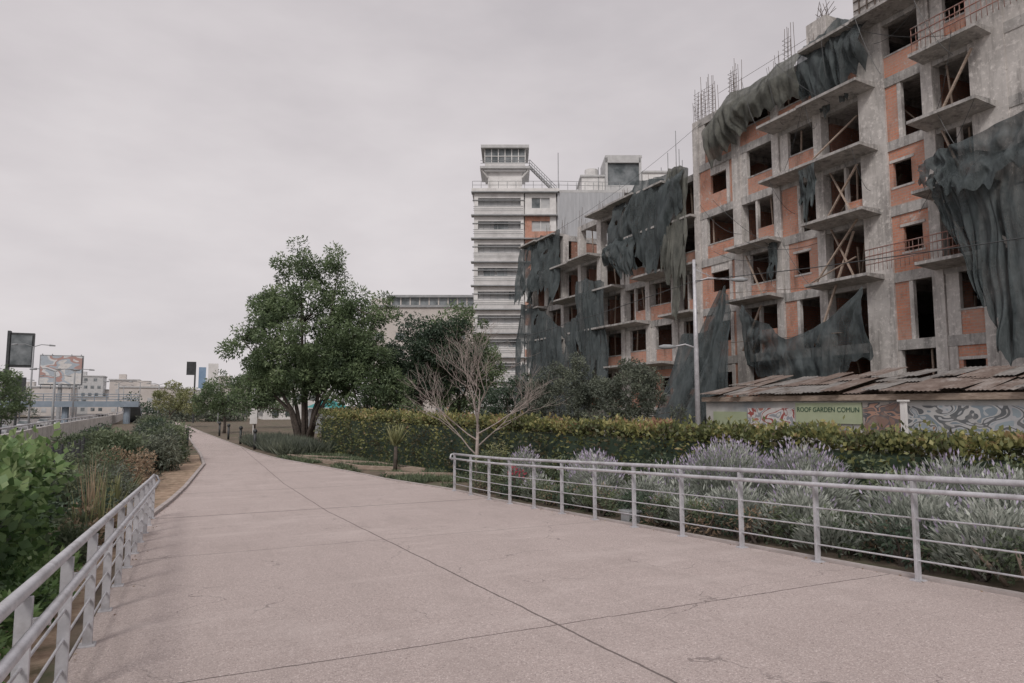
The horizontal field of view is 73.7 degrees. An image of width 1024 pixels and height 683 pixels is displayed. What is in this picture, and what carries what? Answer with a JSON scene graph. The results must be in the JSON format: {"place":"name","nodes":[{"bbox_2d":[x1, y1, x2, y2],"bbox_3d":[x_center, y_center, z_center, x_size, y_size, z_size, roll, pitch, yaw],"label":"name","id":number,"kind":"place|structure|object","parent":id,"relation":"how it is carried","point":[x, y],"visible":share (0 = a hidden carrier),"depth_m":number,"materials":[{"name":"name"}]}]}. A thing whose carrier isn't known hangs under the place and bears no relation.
{"place":"outdoors","nodes":[
{"label":"outdoors","id":0,"kind":"place"},
{"bbox_2d":[2,414,108,430],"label":"avenue road","id":1,"kind":"structure","parent":0,"point":[31,418],"depth_m":211.27,"materials":[{"name":"asphalt"}]},
{"bbox_2d":[0,331,35,433],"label":"roadside display sign","id":2,"kind":"object","parent":1,"relation":"on","point":[19,356],"visible":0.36,"depth_m":82.57,"materials":[{"name":"metal"}]},
{"bbox_2d":[38,354,83,422],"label":"billboard","id":3,"kind":"object","parent":1,"relation":"on","point":[54,362],"visible":0.84,"depth_m":124.68,"materials":[{"name":"grey paint"}]},
{"bbox_2d":[0,0,852,405],"label":"sky","id":4,"kind":"structure","parent":0,"point":[157,156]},
{"bbox_2d":[3,406,1023,682],"bbox_3d":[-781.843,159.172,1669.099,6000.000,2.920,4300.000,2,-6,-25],"label":"ground","id":5,"kind":"structure","parent":0,"point":[211,428],"depth_m":11.21,"materials":[{"name":"soil"}]},
{"bbox_2d":[0,364,38,425],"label":"ash tree","id":6,"kind":"object","parent":5,"relation":"on","point":[11,393],"visible":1,"depth_m":52.56,"materials":[{"name":"green plant"}]},
{"bbox_2d":[0,422,82,578],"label":"bush","id":7,"kind":"object","parent":5,"relation":"on","point":[25,497],"visible":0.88,"depth_m":7.49,"materials":[{"name":"green plant"}]},
{"bbox_2d":[26,385,77,415],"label":"walls","id":8,"kind":"structure","parent":5,"relation":"on","point":[66,391],"depth_m":201.04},
{"bbox_2d":[0,413,122,444],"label":"wall","id":9,"kind":"structure","parent":5,"relation":"on","point":[47,431],"depth_m":58.47,"materials":[{"name":"concrete"}]},
{"bbox_2d":[0,393,141,423],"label":"footbridge","id":10,"kind":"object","parent":5,"relation":"on","point":[131,410],"visible":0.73,"depth_m":96.08,"materials":[{"name":"grey paint"}]},
{"bbox_2d":[49,459,117,518],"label":"verge shrub","id":11,"kind":"object","parent":5,"relation":"on","point":[72,489],"visible":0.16,"depth_m":13.02,"materials":[{"name":"green plant"}]},
{"bbox_2d":[63,372,106,395],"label":"walls","id":12,"kind":"structure","parent":5,"relation":"on","point":[90,382],"depth_m":282.66,"materials":[{"name":"grey paint"}]},
{"bbox_2d":[55,440,129,483],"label":"verge shrub","id":13,"kind":"object","parent":5,"relation":"on","point":[95,457],"visible":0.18,"depth_m":17.54,"materials":[{"name":"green plant"}]},
{"bbox_2d":[0,455,200,682],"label":"mulch bed","id":14,"kind":"object","parent":5,"relation":"on","point":[171,483],"visible":0.21,"depth_m":8.49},
{"bbox_2d":[0,587,41,682],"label":"verge shrub","id":15,"kind":"object","parent":14,"relation":"on","point":[6,639],"visible":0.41,"depth_m":5.01,"materials":[{"name":"green plant"}]},
{"bbox_2d":[0,545,82,629],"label":"verge shrub","id":16,"kind":"object","parent":14,"relation":"on","point":[26,569],"visible":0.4,"depth_m":6.60,"materials":[{"name":"green plant"}]},
{"bbox_2d":[32,509,104,565],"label":"verge shrub","id":17,"kind":"object","parent":14,"relation":"on","point":[67,536],"visible":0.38,"depth_m":9.59,"materials":[{"name":"green plant"}]},
{"bbox_2d":[39,484,117,532],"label":"verge shrub","id":18,"kind":"object","parent":14,"relation":"on","point":[66,509],"visible":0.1,"depth_m":11.19,"materials":[{"name":"green plant"}]},
{"bbox_2d":[65,473,116,545],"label":"tall dry grass","id":19,"kind":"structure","parent":14,"relation":"on","point":[103,503],"depth_m":10.45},
{"bbox_2d":[75,454,116,515],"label":"tall dry grass","id":20,"kind":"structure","parent":14,"relation":"on","point":[91,492],"depth_m":11.33,"materials":[{"name":"brown plant"}]},
{"bbox_2d":[48,501,145,546],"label":"verge shrub","id":21,"kind":"object","parent":14,"relation":"on","point":[95,521],"visible":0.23,"depth_m":10.51,"materials":[{"name":"green plant"}]},
{"bbox_2d":[67,459,140,508],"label":"verge shrub","id":22,"kind":"object","parent":5,"relation":"on","point":[129,476],"visible":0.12,"depth_m":15.27,"materials":[{"name":"brown plant"}]},
{"bbox_2d":[76,425,150,475],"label":"verge shrub","id":23,"kind":"object","parent":5,"relation":"on","point":[127,441],"visible":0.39,"depth_m":22.72,"materials":[{"name":"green plant"}]},
{"bbox_2d":[108,374,136,414],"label":"distant buildings","id":24,"kind":"structure","parent":5,"relation":"on","point":[113,386],"depth_m":216.78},
{"bbox_2d":[97,445,157,490],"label":"verge shrub","id":25,"kind":"object","parent":5,"relation":"on","point":[138,468],"visible":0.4,"depth_m":20.74,"materials":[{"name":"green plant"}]},
{"bbox_2d":[118,381,175,414],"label":"distant buildings","id":26,"kind":"structure","parent":5,"relation":"on","point":[146,393],"depth_m":192.83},
{"bbox_2d":[130,425,186,471],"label":"verge shrub","id":27,"kind":"object","parent":5,"relation":"on","point":[164,449],"visible":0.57,"depth_m":26.90,"materials":[{"name":"green plant"}]},
{"bbox_2d":[141,420,194,463],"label":"verge shrub","id":28,"kind":"object","parent":5,"relation":"on","point":[181,428],"visible":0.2,"depth_m":30.90,"materials":[{"name":"green plant"}]},
{"bbox_2d":[151,379,200,419],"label":"young tree","id":29,"kind":"object","parent":5,"relation":"on","point":[179,402],"visible":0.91,"depth_m":81.66,"materials":[{"name":"green plant"}]},
{"bbox_2d":[154,434,204,515],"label":"path kerb","id":30,"kind":"structure","parent":5,"relation":"on","point":[166,503],"depth_m":20.88,"materials":[{"name":"concrete"}]},
{"bbox_2d":[153,397,249,421],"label":"distant trees","id":31,"kind":"object","parent":5,"relation":"on","point":[175,416],"visible":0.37,"depth_m":111.00,"materials":[{"name":"green plant"}]},
{"bbox_2d":[186,362,218,422],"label":"vertical shop sign","id":32,"kind":"object","parent":5,"relation":"on","point":[191,368],"visible":0.78,"depth_m":103.55,"materials":[{"name":"metal"}]},
{"bbox_2d":[190,369,246,432],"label":"young tree","id":33,"kind":"object","parent":5,"relation":"on","point":[214,405],"visible":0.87,"depth_m":63.76,"materials":[{"name":"green plant"}]},
{"bbox_2d":[235,368,297,427],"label":"young tree","id":34,"kind":"object","parent":5,"relation":"on","point":[276,404],"visible":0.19,"depth_m":78.17,"materials":[{"name":"green plant"}]},
{"bbox_2d":[236,430,335,454],"bbox_3d":[-14.004,6.001,41.289,3.788,0.964,13.792,3,-6,-29],"label":"agapanthus bed","id":35,"kind":"object","parent":5,"relation":"on","point":[278,443],"visible":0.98,"depth_m":37.04,"materials":[{"name":"green plant"}]},
{"bbox_2d":[214,235,402,439],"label":"ash tree","id":36,"kind":"object","parent":5,"relation":"on","point":[301,369],"visible":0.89,"depth_m":45.81,"materials":[{"name":"green plant"}]},
{"bbox_2d":[315,325,423,421],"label":"ficus tree","id":37,"kind":"object","parent":5,"relation":"on","point":[389,380],"visible":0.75,"depth_m":44.88,"materials":[{"name":"green plant"}]},
{"bbox_2d":[287,454,456,476],"bbox_3d":[-6.575,5.298,29.539,2.030,0.190,13.234,4,-7,-36],"label":"timber bed edging","id":38,"kind":"object","parent":5,"relation":"on","point":[411,469],"visible":0.52,"depth_m":27.60,"materials":[{"name":"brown wood"}]},
{"bbox_2d":[276,451,504,486],"bbox_3d":[-5.829,5.073,28.255,3.600,0.378,17.684,4,-6,-34],"label":"groundcover","id":39,"kind":"object","parent":5,"relation":"on","point":[421,478],"visible":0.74,"depth_m":27.76,"materials":[{"name":"green plant"}]},
{"bbox_2d":[382,424,410,470],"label":"yucca plant","id":40,"kind":"object","parent":5,"relation":"on","point":[396,438],"visible":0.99,"depth_m":26.74,"materials":[{"name":"green plant"}]},
{"bbox_2d":[370,295,473,413],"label":"beige office block","id":41,"kind":"structure","parent":5,"relation":"on","point":[425,305],"depth_m":114.58,"materials":[{"name":"clear concrete"}]},
{"bbox_2d":[375,298,473,411],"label":"windows","id":42,"kind":"structure","parent":41,"relation":"in","point":[405,301],"depth_m":115.75,"materials":[{"name":"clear glass"}]},
{"bbox_2d":[370,311,486,410],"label":"ficus tree","id":43,"kind":"object","parent":5,"relation":"on","point":[433,332],"visible":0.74,"depth_m":51.22,"materials":[{"name":"green plant"}]},
{"bbox_2d":[406,299,509,414],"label":"ficus tree","id":44,"kind":"object","parent":5,"relation":"on","point":[459,403],"visible":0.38,"depth_m":52.37,"materials":[{"name":"green plant"}]},
{"bbox_2d":[401,311,570,484],"bbox_3d":[-0.961,1.890,22.065,4.801,5.790,4.733,-4,-7,37],"label":"bare tree","id":45,"kind":"object","parent":5,"relation":"on","point":[528,401],"visible":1,"depth_m":21.89,"materials":[{"name":"grey plant"}]},
{"bbox_2d":[480,371,545,430],"bbox_3d":[0.043,3.709,33.497,3.451,4.490,2.931,-1,-5,6],"label":"olive tree","id":46,"kind":"object","parent":5,"relation":"on","point":[507,401],"visible":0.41,"depth_m":33.27,"materials":[{"name":"green plant"}]},
{"bbox_2d":[502,443,544,483],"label":"lavender bush","id":47,"kind":"object","parent":5,"relation":"on","point":[525,469],"visible":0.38,"depth_m":19.21,"materials":[{"name":"grey plant"}]},
{"bbox_2d":[522,352,607,420],"bbox_3d":[2.455,3.110,31.626,4.006,5.334,3.184,2,-6,-25],"label":"olive tree","id":48,"kind":"object","parent":5,"relation":"on","point":[582,396],"visible":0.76,"depth_m":31.32,"materials":[{"name":"green plant"}]},
{"bbox_2d":[471,131,682,416],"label":"white apartment tower","id":49,"kind":"structure","parent":5,"relation":"on","point":[510,215],"depth_m":86.50,"materials":[{"name":"paint"}]},
{"bbox_2d":[484,149,649,346],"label":"windows","id":50,"kind":"structure","parent":49,"relation":"in","point":[624,173],"depth_m":88.23,"materials":[{"name":"grey glass"}]},
{"bbox_2d":[564,447,624,495],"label":"lavender bush","id":51,"kind":"object","parent":5,"relation":"on","point":[612,478],"visible":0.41,"depth_m":15.61,"materials":[{"name":"grey plant"}]},
{"bbox_2d":[571,474,618,508],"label":"lavender bush","id":52,"kind":"object","parent":5,"relation":"on","point":[599,482],"visible":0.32,"depth_m":14.43,"materials":[{"name":"grey plant"}]},
{"bbox_2d":[579,482,625,517],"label":"bed shrub","id":53,"kind":"object","parent":5,"relation":"on","point":[606,506],"visible":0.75,"depth_m":13.59,"materials":[{"name":"green plant"}]},
{"bbox_2d":[186,425,1023,598],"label":"path kerb","id":54,"kind":"structure","parent":5,"relation":"on","point":[1017,594],"depth_m":9.04,"materials":[{"name":"concrete"}]},
{"bbox_2d":[514,165,726,436],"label":"unfinished low block","id":55,"kind":"structure","parent":5,"relation":"on","point":[646,249],"depth_m":49.98,"materials":[{"name":"concrete"}]},
{"bbox_2d":[649,333,706,438],"bbox_3d":[9.856,2.006,39.125,1.412,7.864,5.154,5,-7,-44],"label":"netting","id":56,"kind":"object","parent":55,"relation":"hanging from","point":[683,352],"visible":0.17,"depth_m":39.83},
{"bbox_2d":[580,356,686,436],"bbox_3d":[4.926,3.038,28.213,3.951,4.839,3.012,2,-6,-25],"label":"olive tree","id":57,"kind":"object","parent":5,"relation":"on","point":[645,389],"visible":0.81,"depth_m":27.82,"materials":[{"name":"green plant"}]},
{"bbox_2d":[614,489,652,522],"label":"bed shrub","id":58,"kind":"object","parent":5,"relation":"on","point":[629,505],"visible":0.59,"depth_m":12.61,"materials":[{"name":"green plant"}]},
{"bbox_2d":[613,468,671,508],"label":"lavender bush","id":59,"kind":"object","parent":5,"relation":"on","point":[652,484],"visible":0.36,"depth_m":13.36,"materials":[{"name":"grey plant"}]},
{"bbox_2d":[629,490,689,527],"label":"bed shrub","id":60,"kind":"object","parent":5,"relation":"on","point":[661,512],"visible":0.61,"depth_m":11.74,"materials":[{"name":"green plant"}]},
{"bbox_2d":[313,406,1023,508],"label":"hedge","id":61,"kind":"object","parent":5,"relation":"on","point":[430,442],"visible":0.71,"depth_m":18.48,"materials":[{"name":"green plant"}]},
{"bbox_2d":[647,478,711,522],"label":"lavender bush","id":62,"kind":"object","parent":5,"relation":"on","point":[674,490],"visible":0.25,"depth_m":12.12,"materials":[{"name":"grey plant"}]},
{"bbox_2d":[663,493,709,527],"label":"lavender bush","id":63,"kind":"object","parent":5,"relation":"on","point":[675,516],"visible":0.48,"depth_m":11.31,"materials":[{"name":"grey plant"}]},
{"bbox_2d":[654,285,730,438],"bbox_3d":[9.794,1.416,38.057,5.664,8.907,1.922,-5,-7,43],"label":"netting","id":64,"kind":"object","parent":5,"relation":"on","point":[713,334],"visible":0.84,"depth_m":37.27,"materials":[{"name":"fabric"}]},
{"bbox_2d":[677,494,717,531],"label":"bed shrub","id":65,"kind":"object","parent":5,"relation":"on","point":[696,513],"visible":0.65,"depth_m":11.07,"materials":[{"name":"green plant"}]},
{"bbox_2d":[659,259,747,440],"bbox_3d":[7.067,0.943,25.035,3.341,8.000,0.318,0,-5,-2],"label":"street lamp","id":66,"kind":"object","parent":5,"relation":"on","point":[696,369],"visible":0.81,"depth_m":25.05,"materials":[{"name":"metal"}]},
{"bbox_2d":[684,500,730,537],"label":"dry shrub","id":67,"kind":"object","parent":5,"relation":"on","point":[705,531],"visible":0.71,"depth_m":10.61,"materials":[{"name":"brown plant"}]},
{"bbox_2d":[673,433,792,510],"bbox_3d":[4.173,2.473,13.066,2.217,1.465,2.155,0,-5,2],"label":"lavender bush","id":68,"kind":"object","parent":5,"relation":"on","point":[708,458],"visible":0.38,"depth_m":12.71,"materials":[{"name":"grey plant"}]},
{"bbox_2d":[703,481,771,528],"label":"lavender bush","id":69,"kind":"object","parent":5,"relation":"on","point":[721,503],"visible":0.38,"depth_m":11.01,"materials":[{"name":"grey plant"}]},
{"bbox_2d":[705,503,773,539],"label":"bed shrub","id":70,"kind":"object","parent":5,"relation":"on","point":[732,526],"visible":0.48,"depth_m":10.42,"materials":[{"name":"green plant"}]},
{"bbox_2d":[727,499,780,543],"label":"dry shrub","id":71,"kind":"object","parent":5,"relation":"on","point":[752,538],"visible":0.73,"depth_m":9.91,"materials":[{"name":"brown plant"}]},
{"bbox_2d":[753,501,822,549],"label":"bed shrub","id":72,"kind":"object","parent":5,"relation":"on","point":[786,543],"visible":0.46,"depth_m":9.59,"materials":[{"name":"green plant"}]},
{"bbox_2d":[750,480,839,544],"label":"lavender bush","id":73,"kind":"object","parent":5,"relation":"on","point":[793,499],"visible":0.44,"depth_m":9.74,"materials":[{"name":"grey plant"}]},
{"bbox_2d":[754,437,865,511],"bbox_3d":[5.238,2.428,12.519,1.946,1.373,1.925,2,-6,-25],"label":"lavender bush","id":74,"kind":"object","parent":5,"relation":"on","point":[788,458],"visible":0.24,"depth_m":12.26,"materials":[{"name":"grey plant"}]},
{"bbox_2d":[760,460,859,523],"bbox_3d":[4.722,2.372,10.697,1.454,1.069,1.452,-1,-5,7],"label":"lavender bush","id":75,"kind":"object","parent":5,"relation":"on","point":[840,494],"visible":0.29,"depth_m":10.59,"materials":[{"name":"grey plant"}]},
{"bbox_2d":[791,506,863,554],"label":"lavender bush","id":76,"kind":"object","parent":5,"relation":"on","point":[808,534],"visible":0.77,"depth_m":8.78,"materials":[{"name":"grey plant"}]},
{"bbox_2d":[713,7,970,374],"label":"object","id":77,"kind":"object","parent":5,"relation":"on","point":[857,187],"visible":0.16,"depth_m":32.27,"materials":[{"name":"brown wood"}]},
{"bbox_2d":[700,14,987,401],"bbox_3d":[20.227,-6.431,30.424,6.440,24.250,28.220,2,-6,-25],"label":"brick infill","id":78,"kind":"object","parent":5,"relation":"on","point":[712,188],"visible":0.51,"depth_m":33.97,"materials":[{"name":"brick"}]},
{"bbox_2d":[807,504,882,559],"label":"bed shrub","id":79,"kind":"object","parent":5,"relation":"on","point":[842,551],"visible":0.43,"depth_m":8.74,"materials":[{"name":"green plant"}]},
{"bbox_2d":[692,0,1023,401],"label":"columns and piers","id":80,"kind":"structure","parent":5,"relation":"on","point":[996,63],"depth_m":30.47,"materials":[{"name":"concrete"}]},
{"bbox_2d":[422,123,1023,360],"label":"overhead cables","id":81,"kind":"object","parent":80,"relation":"attached to","point":[767,272],"visible":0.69,"depth_m":22.21,"materials":[{"name":"metal"}]},
{"bbox_2d":[697,0,1023,385],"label":"slabs and beams","id":82,"kind":"structure","parent":80,"relation":"on","point":[892,15],"depth_m":31.59,"materials":[{"name":"concrete"}]},
{"bbox_2d":[701,53,799,169],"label":"netting roof","id":83,"kind":"structure","parent":82,"relation":"attached to","point":[731,119],"depth_m":37.43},
{"bbox_2d":[694,0,875,119],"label":"rebar cages","id":84,"kind":"object","parent":82,"relation":"on","point":[707,83],"visible":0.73,"depth_m":39.54},
{"bbox_2d":[739,286,873,381],"bbox_3d":[13.534,0.114,32.680,1.127,4.917,7.607,2,-6,-25],"label":"netting swag","id":85,"kind":"object","parent":82,"relation":"attached to","point":[768,351],"visible":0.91,"depth_m":31.47,"materials":[{"name":"fabric"}]},
{"bbox_2d":[798,162,816,222],"bbox_3d":[14.142,-6.445,32.661,0.318,4.013,1.132,2,-6,-25],"label":"netting strip","id":86,"kind":"object","parent":82,"relation":"attached to","point":[807,192],"visible":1,"depth_m":32.65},
{"bbox_2d":[806,14,835,44],"bbox_3d":[16.506,-15.012,37.510,4.700,1.900,5.800,2,-6,-25],"label":"stair core stub","id":87,"kind":"object","parent":82,"relation":"on","point":[819,26],"visible":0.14,"depth_m":34.36,"materials":[{"name":"concrete"}]},
{"bbox_2d":[796,18,867,117],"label":"netting roof","id":88,"kind":"structure","parent":82,"relation":"on","point":[845,53],"depth_m":32.52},
{"bbox_2d":[700,1,973,283],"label":"hanging wires","id":89,"kind":"object","parent":82,"relation":"attached to","point":[829,102],"visible":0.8,"depth_m":31.27,"materials":[{"name":"metal"}]},
{"bbox_2d":[718,7,976,350],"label":"loose timbers","id":90,"kind":"object","parent":82,"relation":"on","point":[841,266],"visible":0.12,"depth_m":31.77,"materials":[{"name":"brown wood"}]},
{"bbox_2d":[865,0,1016,271],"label":"balcony railings","id":91,"kind":"object","parent":82,"relation":"on","point":[942,239],"visible":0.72,"depth_m":27.55,"materials":[{"name":"metal"}]},
{"bbox_2d":[917,110,1023,195],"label":"netting","id":92,"kind":"object","parent":82,"relation":"attached to","point":[974,162],"visible":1,"depth_m":24.83,"materials":[{"name":"fabric"}]},
{"bbox_2d":[925,162,1023,365],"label":"netting","id":93,"kind":"object","parent":82,"relation":"attached to","point":[982,214],"visible":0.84,"depth_m":24.33,"materials":[{"name":"fabric"}]},
{"bbox_2d":[748,14,974,383],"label":"interior partitions","id":94,"kind":"object","parent":80,"relation":"on","point":[846,136],"visible":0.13,"depth_m":34.05,"materials":[{"name":"brick"}]},
{"bbox_2d":[701,364,1023,459],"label":"site hoarding","id":95,"kind":"object","parent":5,"relation":"on","point":[989,398],"visible":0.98,"depth_m":22.57,"materials":[{"name":"painted panels"},{"name":"corrugated metal sheet"}]},
{"bbox_2d":[849,449,937,505],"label":"bed shrub","id":96,"kind":"object","parent":5,"relation":"on","point":[873,481],"visible":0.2,"depth_m":12.13,"materials":[{"name":"green plant"}]},
{"bbox_2d":[858,508,949,571],"bbox_3d":[4.611,2.337,8.034,0.821,0.753,1.272,2,-6,-25],"label":"bed shrub","id":97,"kind":"object","parent":5,"relation":"on","point":[899,552],"visible":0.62,"depth_m":7.99,"materials":[{"name":"green plant"}]},
{"bbox_2d":[850,464,966,536],"bbox_3d":[5.423,2.180,9.359,1.461,1.021,1.468,-3,-6,29],"label":"lavender bush","id":98,"kind":"object","parent":5,"relation":"on","point":[863,506],"visible":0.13,"depth_m":9.30,"materials":[{"name":"grey plant"}]},
{"bbox_2d":[852,480,983,556],"bbox_3d":[5.032,2.141,8.410,1.417,0.909,1.390,2,-6,-25],"label":"lavender bush","id":99,"kind":"object","parent":5,"relation":"on","point":[902,504],"visible":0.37,"depth_m":8.35,"materials":[{"name":"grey plant"}]},
{"bbox_2d":[918,292,985,372],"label":"interior back walls","id":100,"kind":"structure","parent":5,"relation":"on","point":[926,324],"depth_m":41.31,"materials":[{"name":"concrete"}]},
{"bbox_2d":[896,448,1010,505],"bbox_3d":[6.675,2.188,10.252,1.675,1.191,1.671,-5,-7,41],"label":"lavender bush","id":101,"kind":"object","parent":5,"relation":"on","point":[945,468],"visible":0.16,"depth_m":10.15,"materials":[{"name":"grey plant"}]},
{"bbox_2d":[920,528,1023,584],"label":"bed shrub","id":102,"kind":"object","parent":5,"relation":"on","point":[976,575],"visible":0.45,"depth_m":7.10,"materials":[{"name":"green plant"}]},
{"bbox_2d":[922,487,1023,580],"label":"lavender bush","id":103,"kind":"object","parent":5,"relation":"on","point":[955,532],"visible":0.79,"depth_m":7.24,"materials":[{"name":"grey plant"}]},
{"bbox_2d":[951,460,1023,531],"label":"lavender bush","id":104,"kind":"object","parent":5,"relation":"on","point":[1006,489],"visible":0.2,"depth_m":8.86,"materials":[{"name":"grey plant"}]},
{"bbox_2d":[67,422,1023,682],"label":"path","id":105,"kind":"structure","parent":0,"point":[250,567],"depth_m":6.45,"materials":[{"name":"beige concrete"}]},
{"bbox_2d":[0,474,160,682],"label":"metal railing","id":106,"kind":"object","parent":105,"relation":"on","point":[28,628],"visible":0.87,"depth_m":4.33,"materials":[{"name":"metal"}]},
{"bbox_2d":[449,453,1023,582],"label":"metal railing","id":107,"kind":"object","parent":105,"relation":"on","point":[913,490],"visible":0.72,"depth_m":8.73,"materials":[{"name":"metal"}]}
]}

